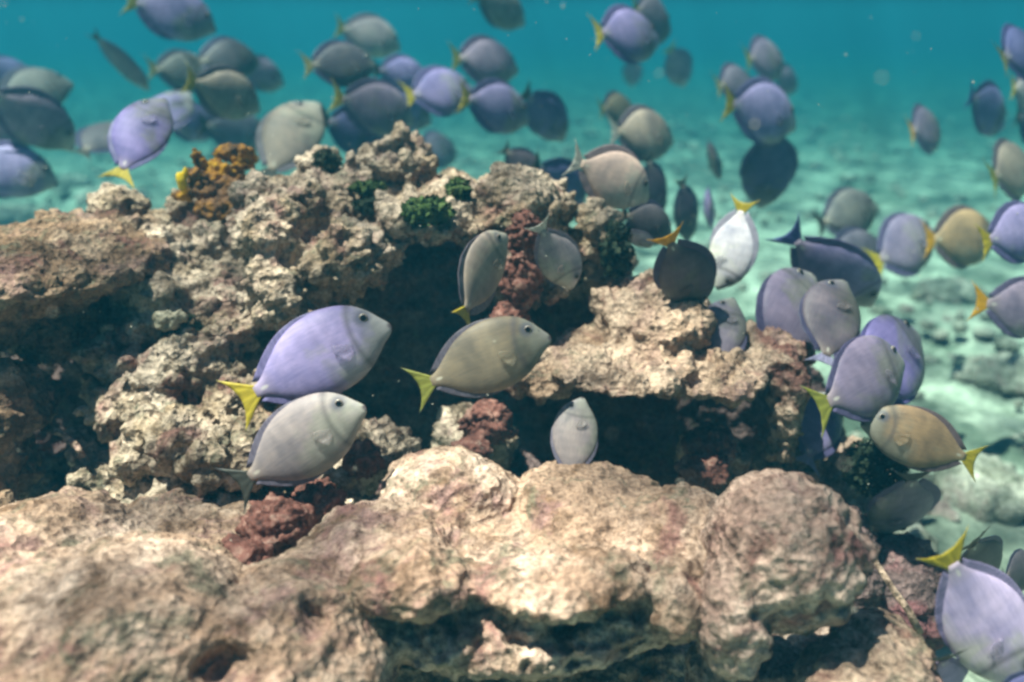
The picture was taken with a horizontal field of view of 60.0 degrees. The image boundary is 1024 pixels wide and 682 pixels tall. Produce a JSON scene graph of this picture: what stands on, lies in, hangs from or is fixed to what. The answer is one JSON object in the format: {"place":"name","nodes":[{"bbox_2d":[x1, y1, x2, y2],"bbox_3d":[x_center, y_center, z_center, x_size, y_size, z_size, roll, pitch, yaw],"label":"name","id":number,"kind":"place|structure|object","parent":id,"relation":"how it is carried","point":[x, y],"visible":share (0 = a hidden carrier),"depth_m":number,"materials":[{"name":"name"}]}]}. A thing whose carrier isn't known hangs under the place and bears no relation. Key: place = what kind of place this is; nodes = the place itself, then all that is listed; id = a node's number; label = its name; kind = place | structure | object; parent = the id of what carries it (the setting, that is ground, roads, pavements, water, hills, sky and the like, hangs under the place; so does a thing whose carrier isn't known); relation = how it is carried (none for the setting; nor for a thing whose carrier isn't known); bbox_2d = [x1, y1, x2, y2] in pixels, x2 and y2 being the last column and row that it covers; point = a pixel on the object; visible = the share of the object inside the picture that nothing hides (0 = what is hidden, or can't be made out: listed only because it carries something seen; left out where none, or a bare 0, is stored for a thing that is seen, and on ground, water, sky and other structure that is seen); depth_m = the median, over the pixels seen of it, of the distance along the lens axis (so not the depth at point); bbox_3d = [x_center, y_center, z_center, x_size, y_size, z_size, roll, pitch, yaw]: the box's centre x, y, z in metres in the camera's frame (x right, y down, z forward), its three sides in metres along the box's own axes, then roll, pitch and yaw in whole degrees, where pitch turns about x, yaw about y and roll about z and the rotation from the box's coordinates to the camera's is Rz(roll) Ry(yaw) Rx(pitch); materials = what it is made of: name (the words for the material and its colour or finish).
{"place":"outdoors","nodes":[
{"label":"outdoors","id":0,"kind":"place"},
{"bbox_2d":[0,140,57,197],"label":"surgeonfish","id":1,"kind":"object","parent":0,"point":[20,164],"visible":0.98,"depth_m":2.69,"materials":[{"name":"purple"}]},
{"bbox_2d":[0,67,73,102],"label":"surgeonfish","id":2,"kind":"object","parent":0,"point":[58,87],"visible":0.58,"depth_m":3.33,"materials":[{"name":"black"}]},
{"bbox_2d":[0,86,74,149],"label":"surgeonfish","id":3,"kind":"object","parent":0,"point":[40,119],"visible":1,"depth_m":2.67,"materials":[{"name":"black"}]},
{"bbox_2d":[62,121,112,161],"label":"surgeonfish","id":4,"kind":"object","parent":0,"point":[92,138],"visible":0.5,"depth_m":2.89,"materials":[{"name":"black"}]},
{"bbox_2d":[86,26,148,90],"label":"surgeonfish","id":5,"kind":"object","parent":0,"point":[124,64],"visible":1,"depth_m":3.42,"materials":[{"name":"black"}]},
{"bbox_2d":[97,98,173,187],"bbox_3d":[-0.822,-0.445,1.943,0.132,0.234,0.044,18,-24,0],"label":"surgeonfish","id":6,"kind":"object","parent":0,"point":[140,133],"visible":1,"depth_m":1.94,"materials":[{"name":"purple"}]},
{"bbox_2d":[119,0,216,40],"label":"surgeonfish","id":7,"kind":"object","parent":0,"point":[186,20],"visible":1,"depth_m":3.01,"materials":[{"name":"purple"}]},
{"bbox_2d":[143,49,203,92],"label":"surgeonfish","id":8,"kind":"object","parent":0,"point":[172,68],"visible":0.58,"depth_m":3.65,"materials":[{"name":"black"}]},
{"bbox_2d":[152,90,194,129],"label":"surgeonfish","id":9,"kind":"object","parent":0,"point":[182,107],"visible":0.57,"depth_m":2.94,"materials":[{"name":"purple"}]},
{"bbox_2d":[172,101,210,141],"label":"surgeonfish","id":10,"kind":"object","parent":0,"point":[189,131],"visible":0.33,"depth_m":3.70,"materials":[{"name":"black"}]},
{"bbox_2d":[178,62,260,119],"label":"surgeonfish","id":11,"kind":"object","parent":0,"point":[225,91],"visible":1,"depth_m":2.79,"materials":[{"name":"black"}]},
{"bbox_2d":[180,36,259,75],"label":"surgeonfish","id":12,"kind":"object","parent":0,"point":[242,58],"visible":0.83,"depth_m":3.43,"materials":[{"name":"black"}]},
{"bbox_2d":[195,110,259,151],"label":"surgeonfish","id":13,"kind":"object","parent":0,"point":[226,131],"visible":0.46,"depth_m":3.79,"materials":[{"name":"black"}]},
{"bbox_2d":[246,54,283,91],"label":"surgeonfish","id":14,"kind":"object","parent":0,"point":[268,78],"visible":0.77,"depth_m":3.96,"materials":[{"name":"black"}]},
{"bbox_2d":[255,101,324,175],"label":"surgeonfish","id":15,"kind":"object","parent":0,"point":[294,128],"visible":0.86,"depth_m":2.54,"materials":[{"name":"black"}]},
{"bbox_2d":[216,392,366,511],"bbox_3d":[-0.319,0.153,1.298,0.234,0.117,0.050,-33,0,-6],"label":"surgeonfish","id":16,"kind":"object","parent":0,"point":[326,426],"visible":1,"depth_m":1.29,"materials":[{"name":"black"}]},
{"bbox_2d":[216,305,391,431],"bbox_3d":[-0.309,0.030,1.355,0.270,0.136,0.055,-29,0,-14],"label":"surgeonfish","id":17,"kind":"object","parent":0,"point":[335,349],"visible":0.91,"depth_m":1.34,"materials":[{"name":"purple"}]},
{"bbox_2d":[297,40,376,87],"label":"surgeonfish","id":18,"kind":"object","parent":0,"point":[343,64],"visible":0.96,"depth_m":2.92,"materials":[{"name":"black"}]},
{"bbox_2d":[320,102,384,154],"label":"surgeonfish","id":19,"kind":"object","parent":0,"point":[344,131],"visible":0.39,"depth_m":2.90,"materials":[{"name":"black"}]},
{"bbox_2d":[331,13,400,57],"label":"surgeonfish","id":20,"kind":"object","parent":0,"point":[373,35],"visible":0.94,"depth_m":3.69,"materials":[{"name":"black"}]},
{"bbox_2d":[327,78,413,135],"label":"surgeonfish","id":21,"kind":"object","parent":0,"point":[374,106],"visible":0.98,"depth_m":2.73,"materials":[{"name":"black"}]},
{"bbox_2d":[370,54,422,88],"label":"surgeonfish","id":22,"kind":"object","parent":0,"point":[393,69],"visible":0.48,"depth_m":3.42,"materials":[{"name":"purple"}]},
{"bbox_2d":[397,87,430,130],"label":"surgeonfish","id":23,"kind":"object","parent":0,"point":[421,117],"visible":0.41,"depth_m":3.34,"materials":[{"name":"black"}]},
{"bbox_2d":[397,65,472,116],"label":"surgeonfish","id":24,"kind":"object","parent":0,"point":[438,91],"visible":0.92,"depth_m":2.98,"materials":[{"name":"purple"}]},
{"bbox_2d":[423,130,457,167],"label":"surgeonfish","id":25,"kind":"object","parent":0,"point":[444,150],"visible":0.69,"depth_m":4.08,"materials":[{"name":"black"}]},
{"bbox_2d":[400,316,551,413],"bbox_3d":[-0.051,0.030,1.359,0.233,0.115,0.042,-22,0,-2],"label":"surgeonfish","id":26,"kind":"object","parent":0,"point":[473,360],"visible":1,"depth_m":1.35,"materials":[{"name":"beige"}]},
{"bbox_2d":[451,230,508,324],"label":"surgeonfish","id":27,"kind":"object","parent":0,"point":[483,257],"visible":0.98,"depth_m":1.48,"materials":[{"name":"black"}]},
{"bbox_2d":[447,35,518,83],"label":"surgeonfish","id":28,"kind":"object","parent":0,"point":[482,57],"visible":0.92,"depth_m":3.29,"materials":[{"name":"black"}]},
{"bbox_2d":[456,78,528,133],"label":"surgeonfish","id":29,"kind":"object","parent":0,"point":[497,106],"visible":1,"depth_m":2.79,"materials":[{"name":"purple"}]},
{"bbox_2d":[468,0,524,30],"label":"surgeonfish","id":30,"kind":"object","parent":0,"point":[506,15],"visible":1,"depth_m":3.53,"materials":[{"name":"black"}]},
{"bbox_2d":[0,0,1022,637],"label":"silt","id":31,"kind":"object","parent":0,"point":[422,242],"visible":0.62,"depth_m":0.77,"materials":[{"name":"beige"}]},
{"bbox_2d":[0,40,1023,681],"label":"seabed","id":32,"kind":"structure","parent":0,"point":[834,80],"depth_m":10.58,"materials":[{"name":"sand"}]},
{"bbox_2d":[0,202,39,224],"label":"seabed rock","id":33,"kind":"object","parent":32,"relation":"on","point":[9,213],"visible":0.77,"depth_m":6.18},
{"bbox_2d":[52,173,94,189],"bbox_3d":[-3.614,-1.277,7.339,0.303,0.230,0.288,0,20,0],"label":"seabed rock","id":34,"kind":"object","parent":32,"relation":"on","point":[72,181],"visible":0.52,"depth_m":7.23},
{"bbox_2d":[0,445,717,681],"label":"coral boulder","id":35,"kind":"object","parent":32,"relation":"on","point":[478,570],"visible":0.93,"depth_m":1.10,"materials":[{"name":"stone"}]},
{"bbox_2d":[221,476,346,564],"bbox_3d":[-0.350,0.272,1.290,0.112,0.089,0.261,10,22,26],"label":"red algae","id":36,"kind":"object","parent":35,"relation":"on","point":[273,523],"visible":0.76,"depth_m":1.28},
{"bbox_2d":[684,468,879,681],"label":"coral mound","id":37,"kind":"object","parent":35,"relation":"on","point":[804,558],"visible":0.88,"depth_m":1.07,"materials":[{"name":"stone"}]},
{"bbox_2d":[791,606,942,681],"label":"reef stone","id":38,"kind":"object","parent":37,"relation":"on","point":[871,644],"visible":0.94,"depth_m":1.11,"materials":[{"name":"stone"}]},
{"bbox_2d":[873,560,923,634],"bbox_3d":[0.567,0.378,1.325,0.025,0.086,0.112,-11,23,-28],"label":"sea rod","id":39,"kind":"object","parent":37,"relation":"attached to","point":[911,616],"visible":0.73,"depth_m":1.30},
{"bbox_2d":[0,240,947,652],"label":"cave rock","id":40,"kind":"object","parent":32,"relation":"on","point":[416,302],"visible":0.16,"depth_m":2.00,"materials":[{"name":"stone"}]},
{"bbox_2d":[0,208,172,506],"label":"reef ledge","id":41,"kind":"object","parent":40,"relation":"on","point":[99,255],"visible":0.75,"depth_m":1.54,"materials":[{"name":"stone"}]},
{"bbox_2d":[64,120,638,521],"bbox_3d":[-0.321,-0.057,1.692,1.190,0.644,0.926,0,20,0],"label":"reef outcrop","id":42,"kind":"object","parent":40,"relation":"on","point":[260,259],"visible":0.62,"depth_m":1.59,"materials":[{"name":"stone"}]},
{"bbox_2d":[40,425,86,458],"bbox_3d":[-0.770,0.170,1.523,0.117,0.039,0.016,13,23,31],"label":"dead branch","id":43,"kind":"object","parent":42,"relation":"on","point":[69,439],"visible":0.95,"depth_m":1.51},
{"bbox_2d":[151,309,188,331],"bbox_3d":[-0.602,-0.035,1.559,0.061,0.042,0.042,0,20,0],"label":"white coral","id":44,"kind":"object","parent":42,"relation":"on","point":[166,320],"visible":1,"depth_m":1.55},
{"bbox_2d":[187,166,240,221],"bbox_3d":[-0.590,-0.295,1.775,0.126,0.107,0.104,0,20,0],"label":"brown sponge","id":45,"kind":"object","parent":42,"relation":"on","point":[213,203],"visible":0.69,"depth_m":1.76},
{"bbox_2d":[171,142,258,202],"bbox_3d":[-0.606,-0.348,1.816,0.074,0.107,0.186,12,23,29],"label":"orange sponge","id":46,"kind":"object","parent":42,"relation":"on","point":[241,158],"visible":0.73,"depth_m":1.82},
{"bbox_2d":[310,146,342,173],"bbox_3d":[-0.381,-0.368,1.829,0.065,0.064,0.066,14,24,33],"label":"green algae","id":47,"kind":"object","parent":42,"relation":"on","point":[332,161],"visible":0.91,"depth_m":1.81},
{"bbox_2d":[342,438,386,479],"bbox_3d":[-0.239,0.193,1.439,0.066,0.070,0.059,14,24,33],"label":"rock","id":48,"kind":"object","parent":42,"relation":"on","point":[365,458],"visible":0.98,"depth_m":1.43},
{"bbox_2d":[350,194,383,216],"bbox_3d":[-0.268,-0.260,1.701,0.082,0.045,0.066,0,20,0],"label":"green algae","id":49,"kind":"object","parent":42,"relation":"on","point":[367,203],"visible":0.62,"depth_m":1.68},
{"bbox_2d":[347,178,387,196],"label":"green algae","id":50,"kind":"object","parent":42,"relation":"on","point":[361,188],"visible":0.91,"depth_m":1.71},
{"bbox_2d":[400,193,457,228],"bbox_3d":[-0.150,-0.235,1.600,0.106,0.061,0.094,0,20,0],"label":"green algae","id":51,"kind":"object","parent":42,"relation":"on","point":[422,211],"visible":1,"depth_m":1.58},
{"bbox_2d":[444,175,473,200],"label":"green algae","id":52,"kind":"object","parent":42,"relation":"on","point":[459,188],"visible":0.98,"depth_m":1.64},
{"bbox_2d":[451,398,518,457],"bbox_3d":[-0.063,0.154,1.581,0.110,0.090,0.146,14,24,34],"label":"red algae","id":53,"kind":"object","parent":42,"relation":"on","point":[485,423],"visible":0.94,"depth_m":1.57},
{"bbox_2d":[489,208,544,320],"bbox_3d":[0.009,-0.117,1.646,0.103,0.253,0.103,0,20,0],"label":"red algae","id":54,"kind":"object","parent":42,"relation":"attached to","point":[520,285],"visible":0.77,"depth_m":1.61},
{"bbox_2d":[597,219,635,279],"bbox_3d":[0.205,-0.180,1.737,0.078,0.122,0.090,0,20,0],"label":"green algae","id":55,"kind":"object","parent":42,"relation":"on","point":[616,255],"visible":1,"depth_m":1.72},
{"bbox_2d":[504,268,895,533],"bbox_3d":[0.410,0.197,1.762,0.884,0.665,0.410,-5,21,-13],"label":"reef plate","id":56,"kind":"object","parent":40,"relation":"on","point":[641,335],"visible":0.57,"depth_m":1.60,"materials":[{"name":"stone"}]},
{"bbox_2d":[674,421,736,490],"bbox_3d":[0.354,0.206,1.608,0.105,0.102,0.159,7,21,18],"label":"rock","id":57,"kind":"object","parent":56,"relation":"attached to","point":[709,450],"visible":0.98,"depth_m":1.58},
{"bbox_2d":[840,437,910,497],"bbox_3d":[0.675,0.239,1.660,0.125,0.116,0.122,18,27,41],"label":"green algae","id":58,"kind":"object","parent":56,"relation":"on","point":[856,475],"visible":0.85,"depth_m":1.63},
{"bbox_2d":[14,113,1023,553],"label":"rubble","id":59,"kind":"object","parent":32,"relation":"on","point":[1004,343],"visible":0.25,"depth_m":6.55,"materials":[{"name":"stone"}]},
{"bbox_2d":[912,276,988,303],"bbox_3d":[2.209,-0.239,4.449,0.371,0.184,0.291,0,20,0],"label":"seabed rock","id":60,"kind":"object","parent":32,"relation":"on","point":[959,290],"visible":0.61,"depth_m":4.34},
{"bbox_2d":[929,452,1023,525],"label":"seabed rock","id":61,"kind":"object","parent":32,"relation":"on","point":[993,494],"visible":0.88,"depth_m":2.52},
{"bbox_2d":[961,351,1023,395],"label":"seabed rock","id":62,"kind":"object","parent":32,"relation":"on","point":[1004,372],"visible":0.98,"depth_m":3.39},
{"bbox_2d":[0,0,1023,7],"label":"water","id":63,"kind":"structure","parent":0,"point":[541,3],"depth_m":48.77,"materials":[{"name":"liquid"}]},
{"bbox_2d":[0,7,1023,41],"label":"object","id":64,"kind":"structure","parent":0,"point":[853,23],"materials":[{"name":"liquid"}]},
{"bbox_2d":[495,140,535,166],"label":"surgeonfish","id":65,"kind":"object","parent":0,"point":[522,156],"visible":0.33,"depth_m":2.79,"materials":[{"name":"black"}]},
{"bbox_2d":[520,78,568,141],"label":"surgeonfish","id":66,"kind":"object","parent":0,"point":[548,115],"visible":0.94,"depth_m":3.05,"materials":[{"name":"blue"}]},
{"bbox_2d":[524,214,581,289],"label":"surgeonfish","id":67,"kind":"object","parent":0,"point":[560,264],"visible":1,"depth_m":1.55,"materials":[{"name":"black"}]},
{"bbox_2d":[531,146,585,211],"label":"surgeonfish","id":68,"kind":"object","parent":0,"point":[556,168],"visible":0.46,"depth_m":2.53,"materials":[{"name":"blue"}]},
{"bbox_2d":[550,397,597,464],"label":"surgeonfish","id":69,"kind":"object","parent":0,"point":[576,442],"visible":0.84,"depth_m":1.39,"materials":[{"name":"black"}]},
{"bbox_2d":[562,140,648,208],"bbox_3d":[0.204,-0.344,1.843,0.214,0.132,0.042,20,0,-26],"label":"surgeonfish","id":70,"kind":"object","parent":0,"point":[613,176],"visible":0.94,"depth_m":1.83,"materials":[{"name":"black"}]},
{"bbox_2d":[595,91,632,127],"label":"surgeonfish","id":71,"kind":"object","parent":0,"point":[616,106],"visible":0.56,"depth_m":3.54,"materials":[{"name":"black"}]},
{"bbox_2d":[587,4,659,63],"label":"surgeonfish","id":72,"kind":"object","parent":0,"point":[628,33],"visible":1,"depth_m":2.72,"materials":[{"name":"purple"}]},
{"bbox_2d":[606,104,673,161],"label":"surgeonfish","id":73,"kind":"object","parent":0,"point":[643,131],"visible":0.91,"depth_m":2.66,"materials":[{"name":"black"}]},
{"bbox_2d":[622,199,671,245],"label":"surgeonfish","id":74,"kind":"object","parent":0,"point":[651,218],"visible":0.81,"depth_m":1.94,"materials":[{"name":"black"}]},
{"bbox_2d":[633,0,670,42],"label":"surgeonfish","id":75,"kind":"object","parent":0,"point":[654,13],"visible":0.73,"depth_m":3.18,"materials":[{"name":"black"}]},
{"bbox_2d":[640,148,666,209],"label":"surgeonfish","id":76,"kind":"object","parent":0,"point":[656,177],"visible":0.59,"depth_m":2.61,"materials":[{"name":"black"}]},
{"bbox_2d":[660,40,692,86],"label":"surgeonfish","id":77,"kind":"object","parent":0,"point":[678,66],"visible":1,"depth_m":4.46,"materials":[{"name":"black"}]},
{"bbox_2d":[646,222,716,302],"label":"surgeonfish","id":78,"kind":"object","parent":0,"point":[684,270],"visible":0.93,"depth_m":1.60,"materials":[{"name":"black"}]},
{"bbox_2d":[673,171,698,239],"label":"surgeonfish","id":79,"kind":"object","parent":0,"point":[685,209],"visible":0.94,"depth_m":2.67,"materials":[{"name":"black"}]},
{"bbox_2d":[706,297,746,351],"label":"surgeonfish","id":80,"kind":"object","parent":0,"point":[730,317],"visible":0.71,"depth_m":1.65,"materials":[{"name":"black"}]},
{"bbox_2d":[711,62,751,99],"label":"surgeonfish","id":81,"kind":"object","parent":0,"point":[734,77],"visible":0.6,"depth_m":3.28,"materials":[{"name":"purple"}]},
{"bbox_2d":[709,193,759,289],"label":"surgeonfish","id":82,"kind":"object","parent":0,"point":[734,244],"visible":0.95,"depth_m":1.83,"materials":[{"name":"white"}]},
{"bbox_2d":[719,76,795,143],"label":"surgeonfish","id":83,"kind":"object","parent":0,"point":[770,110],"visible":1,"depth_m":2.79,"materials":[{"name":"purple"}]},
{"bbox_2d":[742,35,784,80],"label":"surgeonfish","id":84,"kind":"object","parent":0,"point":[765,59],"visible":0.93,"depth_m":3.55,"materials":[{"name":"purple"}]},
{"bbox_2d":[739,117,798,207],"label":"surgeonfish","id":85,"kind":"object","parent":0,"point":[767,172],"visible":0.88,"depth_m":2.92,"materials":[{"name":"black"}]},
{"bbox_2d":[755,267,816,351],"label":"surgeonfish","id":86,"kind":"object","parent":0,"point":[781,292],"visible":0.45,"depth_m":1.73,"materials":[{"name":"purple"}]},
{"bbox_2d":[777,64,797,94],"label":"surgeonfish","id":87,"kind":"object","parent":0,"point":[787,81],"visible":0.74,"depth_m":4.59,"materials":[{"name":"black"}]},
{"bbox_2d":[796,392,841,477],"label":"surgeonfish","id":88,"kind":"object","parent":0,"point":[817,446],"visible":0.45,"depth_m":1.70,"materials":[{"name":"blue"}]},
{"bbox_2d":[764,213,881,306],"bbox_3d":[0.700,-0.160,1.944,0.288,0.155,0.073,30,44,-19],"label":"surgeonfish","id":89,"kind":"object","parent":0,"point":[854,267],"visible":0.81,"depth_m":1.92,"materials":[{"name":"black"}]},
{"bbox_2d":[798,279,860,365],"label":"surgeonfish","id":90,"kind":"object","parent":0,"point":[829,314],"visible":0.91,"depth_m":1.63,"materials":[{"name":"black"}]},
{"bbox_2d":[809,187,878,236],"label":"surgeonfish","id":91,"kind":"object","parent":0,"point":[844,207],"visible":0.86,"depth_m":2.98,"materials":[{"name":"black"}]},
{"bbox_2d":[800,335,904,438],"bbox_3d":[0.594,0.068,1.508,0.270,0.142,0.053,-22,0,-36],"label":"surgeonfish","id":92,"kind":"object","parent":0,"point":[865,379],"visible":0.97,"depth_m":1.49,"materials":[{"name":"purple"}]},
{"bbox_2d":[833,226,880,259],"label":"surgeonfish","id":93,"kind":"object","parent":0,"point":[859,237],"visible":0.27,"depth_m":2.93,"materials":[{"name":"black"}]},
{"bbox_2d":[860,315,924,404],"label":"surgeonfish","id":94,"kind":"object","parent":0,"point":[903,337],"visible":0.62,"depth_m":1.66,"materials":[{"name":"purple"}]},
{"bbox_2d":[862,212,935,276],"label":"surgeonfish","id":95,"kind":"object","parent":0,"point":[902,236],"visible":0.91,"depth_m":2.66,"materials":[{"name":"purple"}]},
{"bbox_2d":[867,471,940,532],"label":"surgeonfish","id":96,"kind":"object","parent":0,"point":[909,502],"visible":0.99,"depth_m":1.58,"materials":[{"name":"black"}]},
{"bbox_2d":[904,103,940,154],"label":"surgeonfish","id":97,"kind":"object","parent":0,"point":[924,128],"visible":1,"depth_m":3.16,"materials":[{"name":"purple"}]},
{"bbox_2d":[860,405,988,482],"bbox_3d":[0.697,0.168,1.498,0.214,0.105,0.041,20,0,8],"label":"surgeonfish","id":98,"kind":"object","parent":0,"point":[921,439],"visible":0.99,"depth_m":1.49,"materials":[{"name":"brown"}]},
{"bbox_2d":[927,647,970,681],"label":"surgeonfish","id":99,"kind":"object","parent":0,"point":[952,669],"visible":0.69,"depth_m":1.13,"materials":[{"name":"black"}]},
{"bbox_2d":[921,205,993,268],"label":"surgeonfish","id":100,"kind":"object","parent":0,"point":[956,239],"visible":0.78,"depth_m":2.60,"materials":[{"name":"beige"}]},
{"bbox_2d":[915,525,1023,681],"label":"surgeonfish","id":101,"kind":"object","parent":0,"point":[979,612],"visible":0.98,"depth_m":1.10,"materials":[{"name":"purple"}]},
{"bbox_2d":[960,526,1002,568],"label":"surgeonfish","id":102,"kind":"object","parent":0,"point":[988,550],"visible":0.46,"depth_m":1.27,"materials":[{"name":"black"}]},
{"bbox_2d":[963,78,1006,136],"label":"surgeonfish","id":103,"kind":"object","parent":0,"point":[989,110],"visible":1,"depth_m":3.04,"materials":[{"name":"blue"}]},
{"bbox_2d":[966,276,1023,338],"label":"surgeonfish","id":104,"kind":"object","parent":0,"point":[1004,304],"visible":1,"depth_m":1.88,"materials":[{"name":"purple"}]},
{"bbox_2d":[974,201,1023,263],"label":"surgeonfish","id":105,"kind":"object","parent":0,"point":[1006,231],"visible":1,"depth_m":1.95,"materials":[{"name":"purple"}]},
{"bbox_2d":[983,138,1023,200],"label":"surgeonfish","id":106,"kind":"object","parent":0,"point":[1007,175],"visible":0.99,"depth_m":2.58,"materials":[{"name":"black"}]},
{"bbox_2d":[995,23,1023,80],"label":"surgeonfish","id":107,"kind":"object","parent":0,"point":[1012,46],"visible":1,"depth_m":2.63,"materials":[{"name":"purple"}]},
{"bbox_2d":[1002,549,1023,590],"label":"surgeonfish","id":108,"kind":"object","parent":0,"point":[1015,570],"visible":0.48,"depth_m":1.38,"materials":[{"name":"black"}]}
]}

